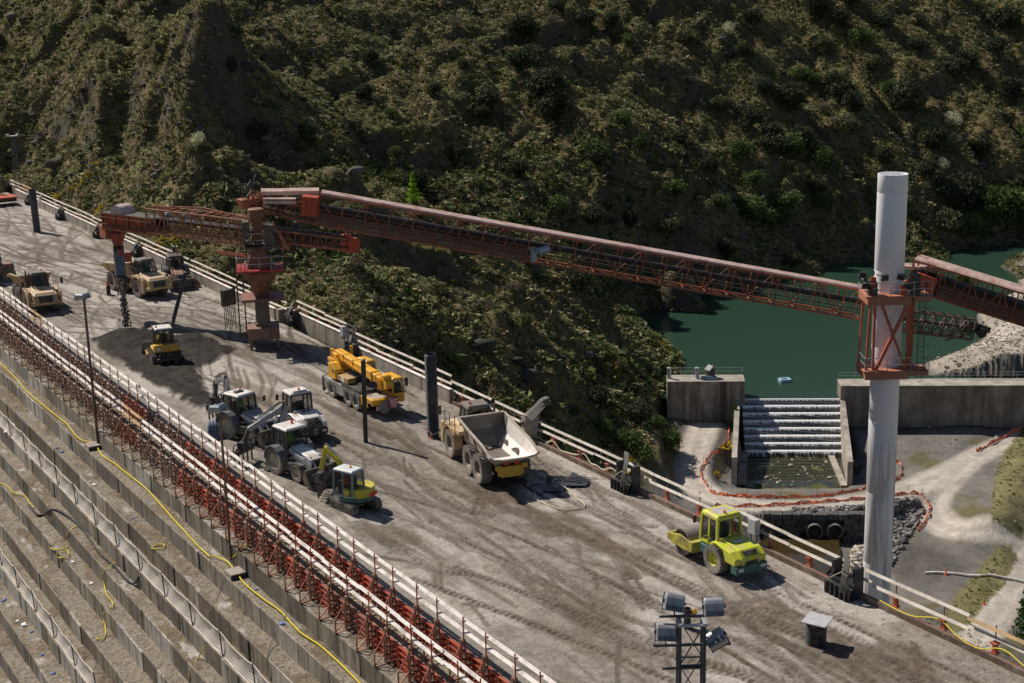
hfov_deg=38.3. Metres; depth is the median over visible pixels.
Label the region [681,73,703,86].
bare tree
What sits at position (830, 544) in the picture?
pool water
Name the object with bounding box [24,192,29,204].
hose bracket
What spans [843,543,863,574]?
pale ledge stones
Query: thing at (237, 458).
guard board
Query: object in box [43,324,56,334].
guard board
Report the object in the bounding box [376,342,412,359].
edge board
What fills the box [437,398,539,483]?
dump truck
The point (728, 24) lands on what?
blossom tree
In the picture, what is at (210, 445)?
guard board
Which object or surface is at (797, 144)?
green tree
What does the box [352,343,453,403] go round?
parapet wall
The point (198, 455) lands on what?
formwork panel
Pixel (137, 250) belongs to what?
hose bracket
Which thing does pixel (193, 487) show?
formwork panel
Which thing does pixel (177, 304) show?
slanted pipe
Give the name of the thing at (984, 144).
dark tree
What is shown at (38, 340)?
guard board
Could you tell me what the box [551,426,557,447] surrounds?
guard post
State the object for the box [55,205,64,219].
hose bracket
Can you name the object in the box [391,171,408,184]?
olive tree
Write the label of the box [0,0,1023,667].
hillside
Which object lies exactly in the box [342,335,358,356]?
hose bracket
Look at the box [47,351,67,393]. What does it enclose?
formwork panel
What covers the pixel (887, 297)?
steel pillar
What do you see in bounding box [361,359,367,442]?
black post
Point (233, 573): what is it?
concrete block
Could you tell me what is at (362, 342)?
edge board
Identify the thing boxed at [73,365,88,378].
guard board
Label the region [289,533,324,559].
guard board
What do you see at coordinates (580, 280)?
dark tree
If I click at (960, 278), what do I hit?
willow tree
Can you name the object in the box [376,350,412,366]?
edge board
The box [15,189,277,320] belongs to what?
parapet wall
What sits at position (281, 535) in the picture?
guard board
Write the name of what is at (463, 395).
edge board
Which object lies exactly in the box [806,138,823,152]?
olive tree
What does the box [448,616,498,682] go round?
formwork panel
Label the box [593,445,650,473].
edge board
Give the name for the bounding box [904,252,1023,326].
feed conveyor
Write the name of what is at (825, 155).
green tree
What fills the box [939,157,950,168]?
blossom tree
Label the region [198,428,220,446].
guard board
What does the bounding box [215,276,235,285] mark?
edge board
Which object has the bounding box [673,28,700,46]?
olive tree
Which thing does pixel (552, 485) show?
plastic sheet
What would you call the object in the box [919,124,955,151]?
dark tree
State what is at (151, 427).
guard board
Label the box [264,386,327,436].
backhoe loader
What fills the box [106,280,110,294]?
bollard
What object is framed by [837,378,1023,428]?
reservoir wall
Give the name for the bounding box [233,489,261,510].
guard board
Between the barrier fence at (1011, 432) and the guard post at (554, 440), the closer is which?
the guard post at (554, 440)
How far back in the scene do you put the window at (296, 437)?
84.29 m
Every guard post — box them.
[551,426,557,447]
[577,438,583,459]
[604,450,611,472]
[663,477,670,500]
[695,492,702,515]
[766,524,774,549]
[805,541,813,567]
[891,580,899,608]
[938,602,947,630]
[990,625,1000,655]
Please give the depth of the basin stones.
172.39 m
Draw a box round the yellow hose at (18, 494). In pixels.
[0,483,33,507]
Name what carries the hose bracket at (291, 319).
attached to the parapet wall at (321, 331)
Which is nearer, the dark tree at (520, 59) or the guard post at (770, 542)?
the guard post at (770, 542)
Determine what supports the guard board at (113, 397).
attached to the formwork panel at (108, 418)
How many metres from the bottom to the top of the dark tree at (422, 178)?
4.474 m
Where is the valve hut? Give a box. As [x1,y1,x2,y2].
[704,364,716,375]
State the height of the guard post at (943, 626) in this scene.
1.550 m
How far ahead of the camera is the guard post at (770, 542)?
71.74 m
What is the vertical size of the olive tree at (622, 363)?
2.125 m
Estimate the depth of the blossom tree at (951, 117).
292.09 m
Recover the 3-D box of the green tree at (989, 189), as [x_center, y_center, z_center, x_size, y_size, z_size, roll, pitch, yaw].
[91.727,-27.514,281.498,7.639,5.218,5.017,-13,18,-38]
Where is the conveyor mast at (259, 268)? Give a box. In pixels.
[218,207,289,349]
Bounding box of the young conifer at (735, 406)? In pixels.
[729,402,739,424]
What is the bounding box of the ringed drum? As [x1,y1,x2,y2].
[801,611,833,647]
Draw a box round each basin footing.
[737,451,746,484]
[828,455,846,486]
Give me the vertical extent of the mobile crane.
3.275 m
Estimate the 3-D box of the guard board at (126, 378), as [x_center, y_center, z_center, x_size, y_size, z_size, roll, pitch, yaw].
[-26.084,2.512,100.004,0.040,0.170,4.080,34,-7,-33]
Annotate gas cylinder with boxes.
[207,419,219,439]
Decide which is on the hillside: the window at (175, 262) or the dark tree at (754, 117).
the dark tree at (754, 117)
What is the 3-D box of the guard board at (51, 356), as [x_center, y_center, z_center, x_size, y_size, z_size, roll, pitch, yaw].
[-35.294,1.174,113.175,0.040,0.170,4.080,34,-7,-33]
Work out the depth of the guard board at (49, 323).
116.47 m
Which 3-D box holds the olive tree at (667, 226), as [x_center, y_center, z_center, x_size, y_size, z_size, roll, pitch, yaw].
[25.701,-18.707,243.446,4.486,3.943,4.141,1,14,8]
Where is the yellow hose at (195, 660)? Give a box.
[188,646,204,680]
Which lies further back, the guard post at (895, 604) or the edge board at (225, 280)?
the edge board at (225, 280)
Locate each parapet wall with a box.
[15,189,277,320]
[293,310,361,348]
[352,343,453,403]
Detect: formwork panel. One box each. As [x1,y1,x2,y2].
[0,289,9,321]
[0,311,14,348]
[4,294,20,329]
[8,321,26,359]
[16,302,33,339]
[21,330,39,369]
[28,311,46,349]
[34,341,53,381]
[41,320,60,360]
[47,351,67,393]
[55,331,75,371]
[62,363,83,406]
[71,341,90,383]
[78,375,99,420]
[86,353,107,397]
[97,388,117,435]
[102,365,125,410]
[112,402,137,451]
[120,378,144,425]
[131,417,157,468]
[141,392,165,441]
[152,433,180,486]
[160,407,186,458]
[174,450,203,506]
[182,423,210,477]
[199,469,229,527]
[206,440,236,497]
[225,490,257,550]
[232,459,264,518]
[252,512,287,575]
[261,480,294,541]
[283,536,320,603]
[292,502,328,567]
[316,563,358,634]
[325,526,364,595]
[353,592,398,667]
[362,553,404,627]
[394,624,444,682]
[403,583,448,661]
[442,661,480,682]
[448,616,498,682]
[497,653,540,682]
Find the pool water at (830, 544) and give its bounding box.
[759,535,839,574]
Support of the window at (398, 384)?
in the mobile crane
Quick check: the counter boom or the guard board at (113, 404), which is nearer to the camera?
the guard board at (113, 404)
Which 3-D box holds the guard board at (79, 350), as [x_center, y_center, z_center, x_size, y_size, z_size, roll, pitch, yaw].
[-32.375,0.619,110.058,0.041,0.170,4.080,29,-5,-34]
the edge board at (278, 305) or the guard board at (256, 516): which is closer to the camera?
the guard board at (256, 516)
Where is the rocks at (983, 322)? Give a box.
[931,295,1023,370]
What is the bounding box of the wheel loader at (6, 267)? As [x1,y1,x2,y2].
[0,253,16,281]
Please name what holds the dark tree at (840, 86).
on the hillside
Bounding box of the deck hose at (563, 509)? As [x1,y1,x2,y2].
[535,486,584,510]
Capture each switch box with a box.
[340,325,346,336]
[748,516,759,542]
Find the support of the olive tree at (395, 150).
on the hillside
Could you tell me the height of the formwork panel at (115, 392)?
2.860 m
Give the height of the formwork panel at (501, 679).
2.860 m
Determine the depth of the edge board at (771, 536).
71.57 m
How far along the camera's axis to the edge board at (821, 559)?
68.98 m
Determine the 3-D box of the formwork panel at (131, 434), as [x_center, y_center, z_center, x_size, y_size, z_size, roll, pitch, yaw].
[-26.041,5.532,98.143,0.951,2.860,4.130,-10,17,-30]
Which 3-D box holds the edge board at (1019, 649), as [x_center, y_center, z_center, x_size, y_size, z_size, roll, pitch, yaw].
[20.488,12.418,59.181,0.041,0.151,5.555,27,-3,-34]
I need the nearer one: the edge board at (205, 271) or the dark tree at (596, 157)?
the edge board at (205, 271)
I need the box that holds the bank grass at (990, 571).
[927,432,1023,664]
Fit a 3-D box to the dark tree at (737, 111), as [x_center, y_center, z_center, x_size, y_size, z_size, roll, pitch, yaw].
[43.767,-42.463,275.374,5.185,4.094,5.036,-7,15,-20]
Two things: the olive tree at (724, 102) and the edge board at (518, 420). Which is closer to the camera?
the edge board at (518, 420)
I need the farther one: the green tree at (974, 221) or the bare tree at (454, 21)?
the green tree at (974, 221)
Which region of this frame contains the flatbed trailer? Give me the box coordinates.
[0,194,17,202]
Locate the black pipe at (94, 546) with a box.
[28,504,138,584]
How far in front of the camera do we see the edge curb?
68.52 m
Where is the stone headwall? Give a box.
[760,511,864,542]
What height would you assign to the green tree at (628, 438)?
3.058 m
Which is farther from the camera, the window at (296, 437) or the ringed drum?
the window at (296, 437)
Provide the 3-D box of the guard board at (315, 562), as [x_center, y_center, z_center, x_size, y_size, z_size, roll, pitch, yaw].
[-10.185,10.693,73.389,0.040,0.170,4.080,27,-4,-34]
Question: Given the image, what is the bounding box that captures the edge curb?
[450,400,1023,676]
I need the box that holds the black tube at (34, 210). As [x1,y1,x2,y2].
[28,188,40,231]
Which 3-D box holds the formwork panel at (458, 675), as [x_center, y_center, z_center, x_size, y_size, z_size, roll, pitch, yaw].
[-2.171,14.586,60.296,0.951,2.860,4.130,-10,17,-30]
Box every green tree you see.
[232,25,244,39]
[382,106,398,118]
[519,311,535,323]
[546,194,569,214]
[568,404,581,415]
[579,135,611,159]
[595,415,614,433]
[608,109,631,124]
[613,426,645,448]
[620,32,634,45]
[630,131,647,149]
[630,442,657,463]
[651,412,668,428]
[660,427,682,453]
[661,178,687,198]
[702,277,712,287]
[707,193,731,208]
[726,139,752,159]
[732,194,767,224]
[739,169,766,190]
[760,206,790,233]
[770,188,804,217]
[778,131,806,157]
[789,66,816,82]
[810,144,834,163]
[846,26,876,46]
[877,79,899,94]
[916,125,929,140]
[956,211,985,238]
[977,184,1006,205]
[977,185,1023,227]
[1011,124,1023,143]
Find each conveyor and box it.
[99,203,169,239]
[144,204,262,245]
[236,174,320,225]
[316,189,865,319]
[902,308,990,340]
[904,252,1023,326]
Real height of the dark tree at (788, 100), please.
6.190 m
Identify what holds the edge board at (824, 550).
attached to the guard post at (809, 562)
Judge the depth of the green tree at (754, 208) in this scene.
259.02 m
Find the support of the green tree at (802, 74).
on the hillside
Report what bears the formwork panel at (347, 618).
on the concrete dam
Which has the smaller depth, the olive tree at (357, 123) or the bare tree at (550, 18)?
the olive tree at (357, 123)
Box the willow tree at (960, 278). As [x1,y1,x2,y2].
[955,275,974,284]
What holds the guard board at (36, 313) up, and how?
attached to the formwork panel at (39, 334)
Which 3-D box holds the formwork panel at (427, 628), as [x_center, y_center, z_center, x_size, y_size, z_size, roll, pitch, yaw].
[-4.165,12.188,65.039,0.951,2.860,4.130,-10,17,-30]
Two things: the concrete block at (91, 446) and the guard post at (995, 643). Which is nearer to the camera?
the guard post at (995, 643)
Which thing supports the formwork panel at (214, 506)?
on the concrete dam
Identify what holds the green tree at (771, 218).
on the hillside
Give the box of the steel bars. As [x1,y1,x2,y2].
[547,475,597,483]
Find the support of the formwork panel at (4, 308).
on the concrete dam
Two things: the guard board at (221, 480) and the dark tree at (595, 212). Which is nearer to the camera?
the guard board at (221, 480)
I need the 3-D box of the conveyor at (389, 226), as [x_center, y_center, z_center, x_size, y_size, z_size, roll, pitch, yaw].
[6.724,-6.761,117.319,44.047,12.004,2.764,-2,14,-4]
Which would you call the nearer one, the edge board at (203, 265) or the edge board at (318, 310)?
the edge board at (318, 310)
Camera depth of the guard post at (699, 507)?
76.30 m
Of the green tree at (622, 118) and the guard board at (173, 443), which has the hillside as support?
the green tree at (622, 118)
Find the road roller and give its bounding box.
[667,505,766,575]
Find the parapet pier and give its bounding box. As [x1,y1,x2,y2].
[276,307,288,326]
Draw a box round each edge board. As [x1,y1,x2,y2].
[193,260,214,270]
[194,266,215,276]
[214,269,235,280]
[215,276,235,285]
[269,302,285,309]
[296,300,324,313]
[298,306,324,319]
[324,318,352,330]
[325,314,355,327]
[344,327,376,342]
[344,334,377,349]
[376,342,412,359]
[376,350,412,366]
[412,357,451,376]
[412,366,451,384]
[450,380,491,399]
[454,390,492,409]
[495,400,541,423]
[495,409,540,431]
[540,423,592,447]
[540,429,593,454]
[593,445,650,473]
[594,452,651,481]
[650,472,716,503]
[650,481,710,507]
[716,499,790,534]
[742,521,789,545]
[788,533,873,573]
[788,544,873,584]
[871,571,969,616]
[871,584,968,629]
[967,617,1023,643]
[968,624,1023,652]
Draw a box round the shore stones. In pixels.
[910,335,1023,446]
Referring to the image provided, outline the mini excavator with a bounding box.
[314,443,381,515]
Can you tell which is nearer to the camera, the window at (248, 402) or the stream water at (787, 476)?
the window at (248, 402)
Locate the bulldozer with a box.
[141,324,182,364]
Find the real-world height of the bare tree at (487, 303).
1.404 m
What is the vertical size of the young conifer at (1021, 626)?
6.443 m
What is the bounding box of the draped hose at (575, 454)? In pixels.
[535,435,615,471]
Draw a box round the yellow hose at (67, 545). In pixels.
[50,525,76,549]
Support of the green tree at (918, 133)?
on the hillside
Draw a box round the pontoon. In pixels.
[778,377,791,382]
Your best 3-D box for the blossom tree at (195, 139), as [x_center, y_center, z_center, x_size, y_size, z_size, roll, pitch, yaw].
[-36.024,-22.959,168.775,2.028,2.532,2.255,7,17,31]
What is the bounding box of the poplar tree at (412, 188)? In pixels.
[404,172,421,201]
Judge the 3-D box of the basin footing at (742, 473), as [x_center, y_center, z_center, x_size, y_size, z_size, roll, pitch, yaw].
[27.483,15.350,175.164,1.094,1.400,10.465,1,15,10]
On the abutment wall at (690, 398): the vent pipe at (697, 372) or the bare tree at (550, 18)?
the vent pipe at (697, 372)
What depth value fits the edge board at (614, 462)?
82.65 m
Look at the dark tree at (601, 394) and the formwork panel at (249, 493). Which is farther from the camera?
the dark tree at (601, 394)
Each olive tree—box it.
[198,143,213,151]
[279,90,291,101]
[349,117,363,129]
[386,145,402,157]
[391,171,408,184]
[455,56,470,69]
[526,256,537,268]
[528,44,544,62]
[545,353,558,364]
[610,357,627,370]
[655,216,680,234]
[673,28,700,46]
[711,94,734,112]
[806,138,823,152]
[812,36,832,53]
[838,117,861,134]
[858,53,882,73]
[909,11,929,26]
[932,206,962,233]
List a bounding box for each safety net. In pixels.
[0,412,268,682]
[0,548,96,682]
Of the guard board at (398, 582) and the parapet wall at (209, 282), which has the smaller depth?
the guard board at (398, 582)
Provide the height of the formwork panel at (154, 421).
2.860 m
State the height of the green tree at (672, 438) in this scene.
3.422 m
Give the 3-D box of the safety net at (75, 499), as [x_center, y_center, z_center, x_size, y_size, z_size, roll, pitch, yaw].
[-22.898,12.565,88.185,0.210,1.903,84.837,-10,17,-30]
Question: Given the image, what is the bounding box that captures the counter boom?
[274,227,359,253]
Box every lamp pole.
[74,292,98,442]
[207,402,231,560]
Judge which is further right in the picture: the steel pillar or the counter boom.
the steel pillar
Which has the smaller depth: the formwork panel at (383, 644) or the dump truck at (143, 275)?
the formwork panel at (383, 644)
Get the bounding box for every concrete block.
[85,441,101,451]
[224,566,246,580]
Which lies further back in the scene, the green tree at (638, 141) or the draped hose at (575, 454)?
the green tree at (638, 141)
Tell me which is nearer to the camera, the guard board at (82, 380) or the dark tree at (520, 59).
the guard board at (82, 380)
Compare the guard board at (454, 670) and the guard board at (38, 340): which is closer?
the guard board at (454, 670)
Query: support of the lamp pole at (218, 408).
on the concrete dam
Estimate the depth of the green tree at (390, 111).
221.38 m
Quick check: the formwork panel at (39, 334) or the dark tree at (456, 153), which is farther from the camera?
the dark tree at (456, 153)
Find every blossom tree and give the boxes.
[187,131,205,147]
[721,20,735,35]
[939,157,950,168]
[945,111,962,124]
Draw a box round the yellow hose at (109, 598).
[96,562,114,639]
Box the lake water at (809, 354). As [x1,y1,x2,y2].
[638,245,1023,397]
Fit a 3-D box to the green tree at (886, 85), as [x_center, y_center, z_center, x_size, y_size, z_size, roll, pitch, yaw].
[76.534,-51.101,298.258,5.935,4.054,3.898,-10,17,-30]
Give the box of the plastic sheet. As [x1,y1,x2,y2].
[525,472,588,493]
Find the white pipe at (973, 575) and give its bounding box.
[925,571,1023,582]
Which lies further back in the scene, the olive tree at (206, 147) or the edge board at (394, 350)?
the olive tree at (206, 147)
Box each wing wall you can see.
[731,401,739,484]
[840,400,852,485]
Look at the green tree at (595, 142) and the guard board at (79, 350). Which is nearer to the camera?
the guard board at (79, 350)
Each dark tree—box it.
[226,55,237,72]
[245,119,270,141]
[294,122,319,143]
[353,82,375,99]
[357,47,384,67]
[400,167,431,191]
[425,81,443,97]
[445,145,469,166]
[470,84,500,109]
[472,104,493,121]
[501,12,543,45]
[504,47,539,70]
[504,157,530,178]
[516,42,538,56]
[523,65,571,100]
[532,88,568,119]
[543,0,565,15]
[564,265,598,292]
[575,8,597,27]
[581,205,605,226]
[585,144,606,164]
[588,384,610,407]
[599,11,621,30]
[619,397,654,423]
[622,209,640,227]
[668,125,688,143]
[699,155,721,175]
[717,237,739,259]
[731,104,755,118]
[734,42,756,59]
[736,106,766,129]
[740,7,765,23]
[751,76,780,94]
[757,121,788,139]
[758,134,790,155]
[774,79,808,104]
[777,85,809,114]
[781,250,804,269]
[788,125,815,145]
[801,0,833,21]
[805,177,829,192]
[818,71,842,92]
[827,77,862,99]
[828,5,853,27]
[841,0,860,6]
[841,88,868,112]
[870,9,892,28]
[873,143,894,163]
[881,75,923,111]
[906,33,925,50]
[916,158,939,177]
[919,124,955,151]
[933,175,962,204]
[946,171,985,211]
[947,57,970,79]
[953,46,981,71]
[968,137,993,158]
[982,35,1008,57]
[986,4,1023,27]
[994,74,1023,103]
[1007,173,1023,190]
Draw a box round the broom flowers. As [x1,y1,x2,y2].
[49,161,738,478]
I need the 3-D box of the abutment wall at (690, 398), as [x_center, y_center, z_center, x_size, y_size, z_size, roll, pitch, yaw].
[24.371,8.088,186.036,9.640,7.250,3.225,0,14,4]
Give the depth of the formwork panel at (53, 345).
116.64 m
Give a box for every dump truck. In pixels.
[7,269,62,311]
[99,254,172,297]
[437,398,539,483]
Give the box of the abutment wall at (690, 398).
[666,375,744,423]
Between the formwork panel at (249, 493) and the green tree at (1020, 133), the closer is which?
the formwork panel at (249, 493)
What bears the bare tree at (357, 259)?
on the hillside
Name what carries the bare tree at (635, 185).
on the hillside
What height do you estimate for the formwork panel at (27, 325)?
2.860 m
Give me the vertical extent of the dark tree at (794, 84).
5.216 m
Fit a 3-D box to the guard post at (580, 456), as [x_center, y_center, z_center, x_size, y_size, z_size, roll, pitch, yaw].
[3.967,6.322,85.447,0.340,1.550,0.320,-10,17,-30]
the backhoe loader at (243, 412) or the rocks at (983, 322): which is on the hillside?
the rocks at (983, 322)
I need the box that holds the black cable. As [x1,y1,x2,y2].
[267,605,288,680]
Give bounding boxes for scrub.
[0,0,1023,466]
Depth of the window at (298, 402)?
91.21 m
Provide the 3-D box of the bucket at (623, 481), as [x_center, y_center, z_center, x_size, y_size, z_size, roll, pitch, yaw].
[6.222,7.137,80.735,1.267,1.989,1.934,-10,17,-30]
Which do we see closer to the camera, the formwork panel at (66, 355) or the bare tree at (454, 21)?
the formwork panel at (66, 355)
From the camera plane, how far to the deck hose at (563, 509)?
78.87 m
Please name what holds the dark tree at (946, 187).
on the hillside
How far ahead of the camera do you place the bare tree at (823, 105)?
288.95 m
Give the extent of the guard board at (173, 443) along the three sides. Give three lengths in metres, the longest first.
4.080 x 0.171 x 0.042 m
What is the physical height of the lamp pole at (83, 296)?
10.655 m
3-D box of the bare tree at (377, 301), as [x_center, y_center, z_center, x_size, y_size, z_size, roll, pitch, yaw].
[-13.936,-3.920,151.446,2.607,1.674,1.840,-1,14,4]
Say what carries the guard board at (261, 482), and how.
attached to the formwork panel at (284, 519)
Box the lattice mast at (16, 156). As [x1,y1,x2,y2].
[6,133,21,187]
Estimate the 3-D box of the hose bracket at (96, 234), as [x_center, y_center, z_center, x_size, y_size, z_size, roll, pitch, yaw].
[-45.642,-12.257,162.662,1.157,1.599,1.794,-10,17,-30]
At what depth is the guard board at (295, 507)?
76.84 m
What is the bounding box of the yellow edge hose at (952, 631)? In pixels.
[879,600,1023,665]
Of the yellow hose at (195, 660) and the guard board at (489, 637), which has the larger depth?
the yellow hose at (195, 660)
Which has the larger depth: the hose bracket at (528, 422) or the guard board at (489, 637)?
the hose bracket at (528, 422)
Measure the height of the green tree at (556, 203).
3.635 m
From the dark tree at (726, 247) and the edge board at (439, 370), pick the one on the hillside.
the dark tree at (726, 247)
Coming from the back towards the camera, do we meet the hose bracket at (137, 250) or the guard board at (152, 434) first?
the hose bracket at (137, 250)
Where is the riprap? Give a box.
[781,496,925,565]
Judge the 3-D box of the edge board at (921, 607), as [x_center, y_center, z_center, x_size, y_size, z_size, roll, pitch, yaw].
[17.571,11.438,63.741,0.044,0.150,5.555,27,-4,-34]
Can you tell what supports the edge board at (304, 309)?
attached to the guard post
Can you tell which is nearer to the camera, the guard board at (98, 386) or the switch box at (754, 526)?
the switch box at (754, 526)
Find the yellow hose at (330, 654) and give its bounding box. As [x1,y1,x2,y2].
[0,363,359,682]
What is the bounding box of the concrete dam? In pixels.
[0,307,509,682]
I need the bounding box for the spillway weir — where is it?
[739,398,840,456]
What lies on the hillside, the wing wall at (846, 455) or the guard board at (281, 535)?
the wing wall at (846, 455)
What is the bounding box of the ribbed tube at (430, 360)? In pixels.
[424,353,438,438]
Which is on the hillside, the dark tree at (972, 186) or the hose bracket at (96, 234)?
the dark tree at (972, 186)
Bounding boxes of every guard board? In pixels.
[18,306,31,315]
[20,324,31,334]
[30,309,42,318]
[31,334,44,345]
[31,340,45,351]
[43,317,56,328]
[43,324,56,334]
[44,344,57,355]
[45,351,58,361]
[56,328,69,337]
[57,333,71,344]
[57,354,72,367]
[58,361,73,373]
[69,336,85,349]
[70,344,85,355]
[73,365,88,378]
[74,372,89,385]
[85,348,100,359]
[86,354,101,366]
[88,378,105,391]
[88,385,105,399]
[101,358,118,371]
[101,366,117,379]
[105,390,122,404]
[105,397,123,412]
[118,371,135,385]
[119,378,136,392]
[122,403,142,419]
[123,411,141,426]
[136,383,156,398]
[136,392,155,407]
[141,419,160,435]
[141,426,163,442]
[155,398,175,413]
[156,405,176,421]
[162,434,182,452]
[162,442,183,460]
[175,412,198,430]
[176,420,199,438]
[184,450,208,469]
[185,459,207,478]
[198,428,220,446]
[199,437,221,455]
[206,470,233,490]
[207,478,234,499]
[224,447,248,467]
[224,454,249,474]
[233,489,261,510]
[233,498,260,521]
[248,463,276,486]
[249,472,277,494]
[259,509,291,534]
[260,518,291,544]
[276,484,306,508]
[276,493,308,517]
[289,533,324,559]
[290,543,324,569]
[307,505,340,531]
[308,515,342,541]
[322,558,358,588]
[323,568,360,598]
[340,529,378,558]
[340,540,377,569]
[359,585,399,617]
[359,595,400,628]
[376,557,418,588]
[377,566,420,596]
[397,616,443,652]
[398,627,443,664]
[417,584,464,618]
[418,596,464,631]
[442,659,473,682]
[443,649,486,682]
[461,618,512,655]
[464,628,513,666]
[512,652,556,682]
[512,664,538,682]
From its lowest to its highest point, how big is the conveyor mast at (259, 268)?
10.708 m
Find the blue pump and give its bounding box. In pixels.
[701,376,717,379]
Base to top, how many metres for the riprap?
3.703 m
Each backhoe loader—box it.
[161,246,195,291]
[206,372,277,447]
[231,400,335,489]
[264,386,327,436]
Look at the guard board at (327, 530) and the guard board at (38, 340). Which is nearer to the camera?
the guard board at (327, 530)
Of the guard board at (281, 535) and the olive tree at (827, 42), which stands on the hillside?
the olive tree at (827, 42)
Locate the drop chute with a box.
[109,232,131,275]
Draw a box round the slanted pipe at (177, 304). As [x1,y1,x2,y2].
[170,272,186,327]
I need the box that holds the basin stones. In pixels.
[760,456,837,485]
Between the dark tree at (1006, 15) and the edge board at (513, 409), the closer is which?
the edge board at (513, 409)
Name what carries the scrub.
on the hillside
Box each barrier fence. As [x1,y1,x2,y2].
[700,421,903,497]
[715,486,930,531]
[976,423,1022,451]
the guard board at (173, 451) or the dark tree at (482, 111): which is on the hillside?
the dark tree at (482, 111)
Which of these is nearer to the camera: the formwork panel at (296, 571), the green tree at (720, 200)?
the formwork panel at (296, 571)
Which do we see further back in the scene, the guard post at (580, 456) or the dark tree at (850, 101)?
the dark tree at (850, 101)
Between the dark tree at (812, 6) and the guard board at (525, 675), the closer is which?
the guard board at (525, 675)
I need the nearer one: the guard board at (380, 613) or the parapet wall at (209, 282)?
the guard board at (380, 613)
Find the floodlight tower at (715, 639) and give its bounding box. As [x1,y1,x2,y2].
[653,592,730,682]
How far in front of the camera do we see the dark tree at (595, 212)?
224.79 m
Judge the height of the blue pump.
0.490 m
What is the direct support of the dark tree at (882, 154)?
on the hillside
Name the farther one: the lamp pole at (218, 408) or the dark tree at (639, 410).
the dark tree at (639, 410)
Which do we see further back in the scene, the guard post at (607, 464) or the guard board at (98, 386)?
the guard board at (98, 386)
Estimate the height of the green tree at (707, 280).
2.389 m
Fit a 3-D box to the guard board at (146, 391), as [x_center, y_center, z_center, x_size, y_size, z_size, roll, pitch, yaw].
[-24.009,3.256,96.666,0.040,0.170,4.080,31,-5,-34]
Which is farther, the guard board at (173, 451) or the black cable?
the guard board at (173, 451)
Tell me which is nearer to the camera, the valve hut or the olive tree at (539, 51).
the valve hut
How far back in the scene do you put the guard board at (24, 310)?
123.29 m
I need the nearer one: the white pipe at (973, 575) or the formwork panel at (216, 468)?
the formwork panel at (216, 468)
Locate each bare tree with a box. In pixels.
[349,257,362,267]
[369,295,387,307]
[446,17,461,25]
[482,301,495,309]
[504,279,522,291]
[543,9,562,26]
[626,180,650,193]
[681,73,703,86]
[812,99,834,110]
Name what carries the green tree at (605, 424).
on the hillside
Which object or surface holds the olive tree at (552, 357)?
on the hillside
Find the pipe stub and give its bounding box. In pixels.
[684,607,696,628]
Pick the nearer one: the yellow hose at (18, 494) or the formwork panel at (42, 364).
the yellow hose at (18, 494)
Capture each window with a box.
[153,330,172,343]
[166,257,183,272]
[224,394,255,420]
[273,428,306,455]
[283,393,310,412]
[334,471,362,495]
[386,379,403,392]
[701,515,738,541]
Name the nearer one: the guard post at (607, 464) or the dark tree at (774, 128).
the guard post at (607, 464)
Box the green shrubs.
[26,137,1023,463]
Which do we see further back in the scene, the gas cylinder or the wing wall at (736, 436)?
the wing wall at (736, 436)
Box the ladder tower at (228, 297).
[220,274,247,338]
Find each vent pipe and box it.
[667,367,671,378]
[695,367,699,378]
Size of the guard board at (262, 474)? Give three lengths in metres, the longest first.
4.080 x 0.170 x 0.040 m
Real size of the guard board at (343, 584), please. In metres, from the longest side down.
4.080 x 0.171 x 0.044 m
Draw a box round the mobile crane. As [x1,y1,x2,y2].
[322,345,407,413]
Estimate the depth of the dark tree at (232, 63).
189.81 m
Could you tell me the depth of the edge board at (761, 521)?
72.13 m
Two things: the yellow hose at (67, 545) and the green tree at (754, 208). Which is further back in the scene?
the green tree at (754, 208)
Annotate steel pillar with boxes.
[855,172,932,604]
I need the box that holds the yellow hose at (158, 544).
[151,543,164,548]
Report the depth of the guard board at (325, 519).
73.46 m
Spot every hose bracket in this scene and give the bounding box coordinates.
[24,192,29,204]
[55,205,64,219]
[92,222,100,238]
[131,240,142,257]
[283,303,299,326]
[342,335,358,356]
[520,396,550,437]
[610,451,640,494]
[824,547,863,601]
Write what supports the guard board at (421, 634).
attached to the formwork panel at (411, 666)
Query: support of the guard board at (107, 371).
attached to the formwork panel at (115, 392)
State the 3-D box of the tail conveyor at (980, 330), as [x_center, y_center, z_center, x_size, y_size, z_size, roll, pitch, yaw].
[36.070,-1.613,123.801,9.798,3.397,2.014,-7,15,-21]
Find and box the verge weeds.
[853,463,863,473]
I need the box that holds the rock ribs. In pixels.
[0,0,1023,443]
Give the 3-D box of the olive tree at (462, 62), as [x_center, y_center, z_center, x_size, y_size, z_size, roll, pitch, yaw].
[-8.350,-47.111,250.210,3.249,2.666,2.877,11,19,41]
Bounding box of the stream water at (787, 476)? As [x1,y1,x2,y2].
[738,457,847,486]
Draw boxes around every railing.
[680,367,742,374]
[838,372,1017,379]
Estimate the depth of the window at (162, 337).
109.00 m
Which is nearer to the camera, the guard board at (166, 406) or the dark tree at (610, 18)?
the guard board at (166, 406)
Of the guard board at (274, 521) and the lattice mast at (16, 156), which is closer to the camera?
the guard board at (274, 521)
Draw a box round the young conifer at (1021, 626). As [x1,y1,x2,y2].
[1009,590,1023,639]

